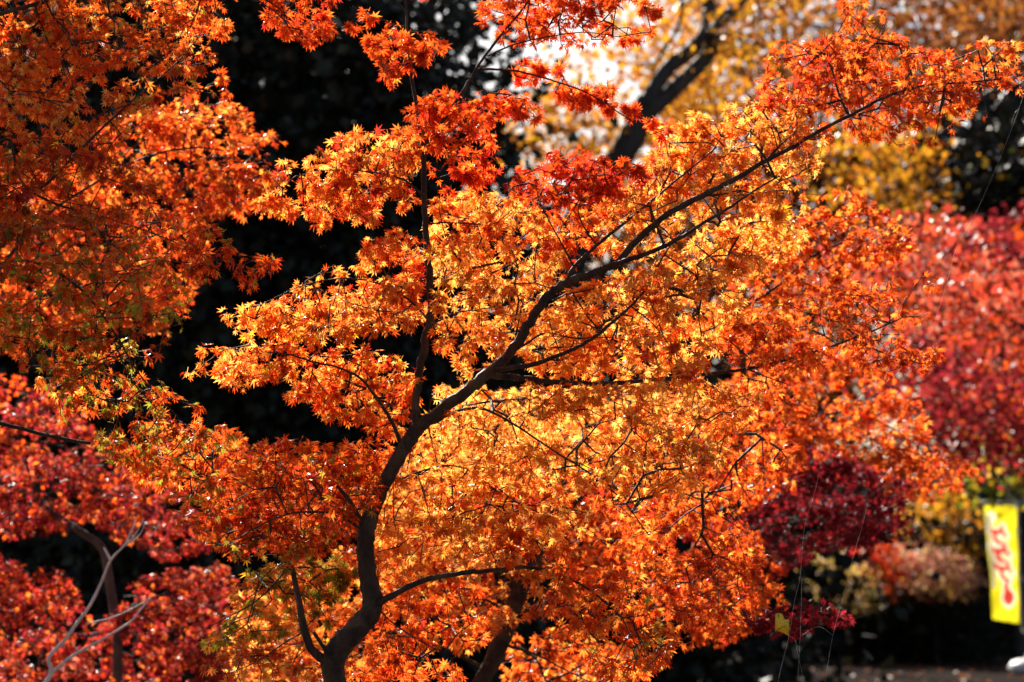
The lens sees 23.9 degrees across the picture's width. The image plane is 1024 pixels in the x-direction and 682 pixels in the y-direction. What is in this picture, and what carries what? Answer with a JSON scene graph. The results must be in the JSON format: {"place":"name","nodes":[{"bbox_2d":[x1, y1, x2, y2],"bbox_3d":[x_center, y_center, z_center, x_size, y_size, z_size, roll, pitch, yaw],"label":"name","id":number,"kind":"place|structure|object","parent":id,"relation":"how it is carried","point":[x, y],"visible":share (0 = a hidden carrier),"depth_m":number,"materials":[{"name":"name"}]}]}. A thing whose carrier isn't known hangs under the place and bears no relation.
{"place":"outdoors","nodes":[
{"label":"outdoors","id":0,"kind":"place"},
{"bbox_2d":[286,0,1023,543],"label":"sky","id":1,"kind":"structure","parent":0,"point":[603,76],"materials":[{"name":"white"}]},
{"bbox_2d":[699,661,1023,681],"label":"path","id":2,"kind":"structure","parent":0,"point":[931,673],"depth_m":33.48,"materials":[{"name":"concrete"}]},
{"bbox_2d":[981,500,1023,673],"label":"banner flag","id":3,"kind":"object","parent":2,"relation":"on","point":[1003,543],"visible":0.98,"depth_m":33.49,"materials":[{"name":"yellow fabric"}]},
{"bbox_2d":[727,591,1012,661],"bbox_3d":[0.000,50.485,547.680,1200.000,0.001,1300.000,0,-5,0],"label":"ground","id":4,"kind":"structure","parent":0,"point":[1000,656],"depth_m":37.81,"materials":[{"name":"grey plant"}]},
{"bbox_2d":[43,503,159,681],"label":"bare sapling","id":5,"kind":"object","parent":4,"relation":"on","point":[52,671],"visible":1,"depth_m":7.00,"materials":[{"name":"grey wood"}]},
{"bbox_2d":[0,93,290,357],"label":"maple tree","id":6,"kind":"object","parent":4,"relation":"on","point":[168,124],"visible":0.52,"depth_m":6.79,"materials":[{"name":"orange plant"}]},
{"bbox_2d":[0,0,307,681],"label":"evergreen tree","id":7,"kind":"object","parent":4,"relation":"on","point":[23,553],"visible":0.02,"depth_m":24.95,"materials":[{"name":"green plant"}]},
{"bbox_2d":[0,373,323,681],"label":"maple tree","id":8,"kind":"object","parent":4,"relation":"on","point":[186,582],"visible":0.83,"depth_m":8.53,"materials":[{"name":"red plant"}]},
{"bbox_2d":[0,0,342,556],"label":"maple tree","id":9,"kind":"object","parent":4,"relation":"on","point":[24,164],"visible":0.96,"depth_m":4.90,"materials":[{"name":"orange plant"}]},
{"bbox_2d":[0,0,663,681],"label":"evergreen tree","id":10,"kind":"object","parent":4,"relation":"on","point":[298,100],"visible":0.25,"depth_m":22.49,"materials":[{"name":"plant"}]},
{"bbox_2d":[220,376,860,681],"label":"maple tree","id":11,"kind":"object","parent":4,"relation":"on","point":[503,626],"visible":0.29,"depth_m":6.64,"materials":[{"name":"orange plant"}]},
{"bbox_2d":[179,0,1023,681],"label":"maple tree","id":12,"kind":"object","parent":4,"relation":"on","point":[789,134],"visible":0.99,"depth_m":5.10,"materials":[{"name":"orange plant"}]},
{"bbox_2d":[778,474,868,679],"bbox_3d":[0.609,0.480,4.750,0.184,0.435,0.039,0,-5,0],"label":"spider thread","id":13,"kind":"object","parent":12,"relation":"hanging from","point":[801,596],"visible":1,"depth_m":4.75,"materials":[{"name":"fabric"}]},
{"bbox_2d":[771,613,789,635],"bbox_3d":[0.526,0.557,4.751,0.038,0.045,0.016,0,-5,0],"label":"ginkgo leaf","id":14,"kind":"object","parent":13,"relation":"hanging from","point":[781,624],"visible":1,"depth_m":4.75,"materials":[{"name":"plant"}]},
{"bbox_2d":[937,101,1021,312],"bbox_3d":[0.915,-0.254,4.749,0.186,0.464,0.004,-1,-5,13],"label":"spider thread","id":15,"kind":"object","parent":12,"relation":"hanging from","point":[977,209],"visible":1,"depth_m":4.75,"materials":[{"name":"fabric"}]},
{"bbox_2d":[391,155,964,681],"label":"tree","id":16,"kind":"object","parent":4,"relation":"on","point":[707,663],"visible":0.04,"depth_m":27.57,"materials":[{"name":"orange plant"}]},
{"bbox_2d":[498,0,992,681],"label":"golden tree","id":17,"kind":"object","parent":4,"relation":"on","point":[702,48],"visible":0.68,"depth_m":27.30,"materials":[{"name":"yellow plant"}]},
{"bbox_2d":[727,648,788,681],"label":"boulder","id":18,"kind":"object","parent":4,"relation":"on","point":[769,670],"visible":0.28,"depth_m":29.37,"materials":[{"name":"grey stone"}]},
{"bbox_2d":[562,0,1023,642],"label":"redwood tree","id":19,"kind":"object","parent":4,"relation":"on","point":[934,36],"visible":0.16,"depth_m":32.78,"materials":[{"name":"orange plant"}]},
{"bbox_2d":[631,184,979,681],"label":"maple tree","id":20,"kind":"object","parent":4,"relation":"on","point":[842,459],"visible":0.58,"depth_m":8.06,"materials":[{"name":"orange plant"}]},
{"bbox_2d":[595,444,1023,656],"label":"dark hedge","id":21,"kind":"object","parent":4,"relation":"on","point":[981,495],"visible":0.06,"depth_m":39.48,"materials":[{"name":"plant"}]},
{"bbox_2d":[784,548,929,662],"bbox_3d":[4.963,4.079,36.691,2.807,2.090,2.484,0,-5,0],"label":"pale shrub","id":22,"kind":"object","parent":4,"relation":"on","point":[857,632],"visible":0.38,"depth_m":36.46,"materials":[{"name":"brown plant"}]},
{"bbox_2d":[732,656,1023,681],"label":"fallen leaves","id":23,"kind":"object","parent":4,"relation":"on","point":[961,675],"visible":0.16,"depth_m":33.13,"materials":[{"name":"brown plant"}]},
{"bbox_2d":[773,197,1023,349],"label":"maple tree","id":24,"kind":"object","parent":4,"relation":"on","point":[914,268],"visible":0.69,"depth_m":13.86,"materials":[{"name":"red plant"}]},
{"bbox_2d":[841,539,967,662],"bbox_3d":[5.862,4.045,36.793,2.029,2.089,2.300,0,-5,0],"label":"rust shrub","id":25,"kind":"object","parent":4,"relation":"on","point":[887,568],"visible":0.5,"depth_m":36.45,"materials":[{"name":"brown plant"}]},
{"bbox_2d":[820,22,1023,496],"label":"tree","id":26,"kind":"object","parent":4,"relation":"on","point":[1005,185],"visible":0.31,"depth_m":27.96,"materials":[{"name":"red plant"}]},
{"bbox_2d":[828,312,1023,491],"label":"maple tree","id":27,"kind":"object","parent":4,"relation":"on","point":[1006,421],"visible":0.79,"depth_m":16.93,"materials":[{"name":"red plant"}]},
{"bbox_2d":[860,486,1023,660],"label":"yellow shrub","id":28,"kind":"object","parent":4,"relation":"on","point":[950,534],"visible":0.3,"depth_m":37.22,"materials":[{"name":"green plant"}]},
{"bbox_2d":[863,535,1023,664],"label":"pale shrub","id":29,"kind":"object","parent":4,"relation":"on","point":[952,598],"visible":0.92,"depth_m":36.18,"materials":[{"name":"brown plant"}]},
{"bbox_2d":[874,249,1023,383],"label":"maple tree","id":30,"kind":"object","parent":4,"relation":"on","point":[1014,337],"visible":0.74,"depth_m":15.23,"materials":[{"name":"red plant"}]},
{"bbox_2d":[879,0,1023,659],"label":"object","id":31,"kind":"object","parent":4,"relation":"on","point":[1015,28],"visible":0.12,"depth_m":37.58,"materials":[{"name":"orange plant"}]},
{"bbox_2d":[898,199,1023,325],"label":"maple tree","id":32,"kind":"object","parent":4,"relation":"on","point":[1014,244],"visible":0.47,"depth_m":20.27,"materials":[{"name":"red plant"}]},
{"bbox_2d":[922,430,1023,516],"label":"yellow tree","id":33,"kind":"object","parent":4,"relation":"on","point":[972,486],"visible":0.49,"depth_m":25.04,"materials":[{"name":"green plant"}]}
]}

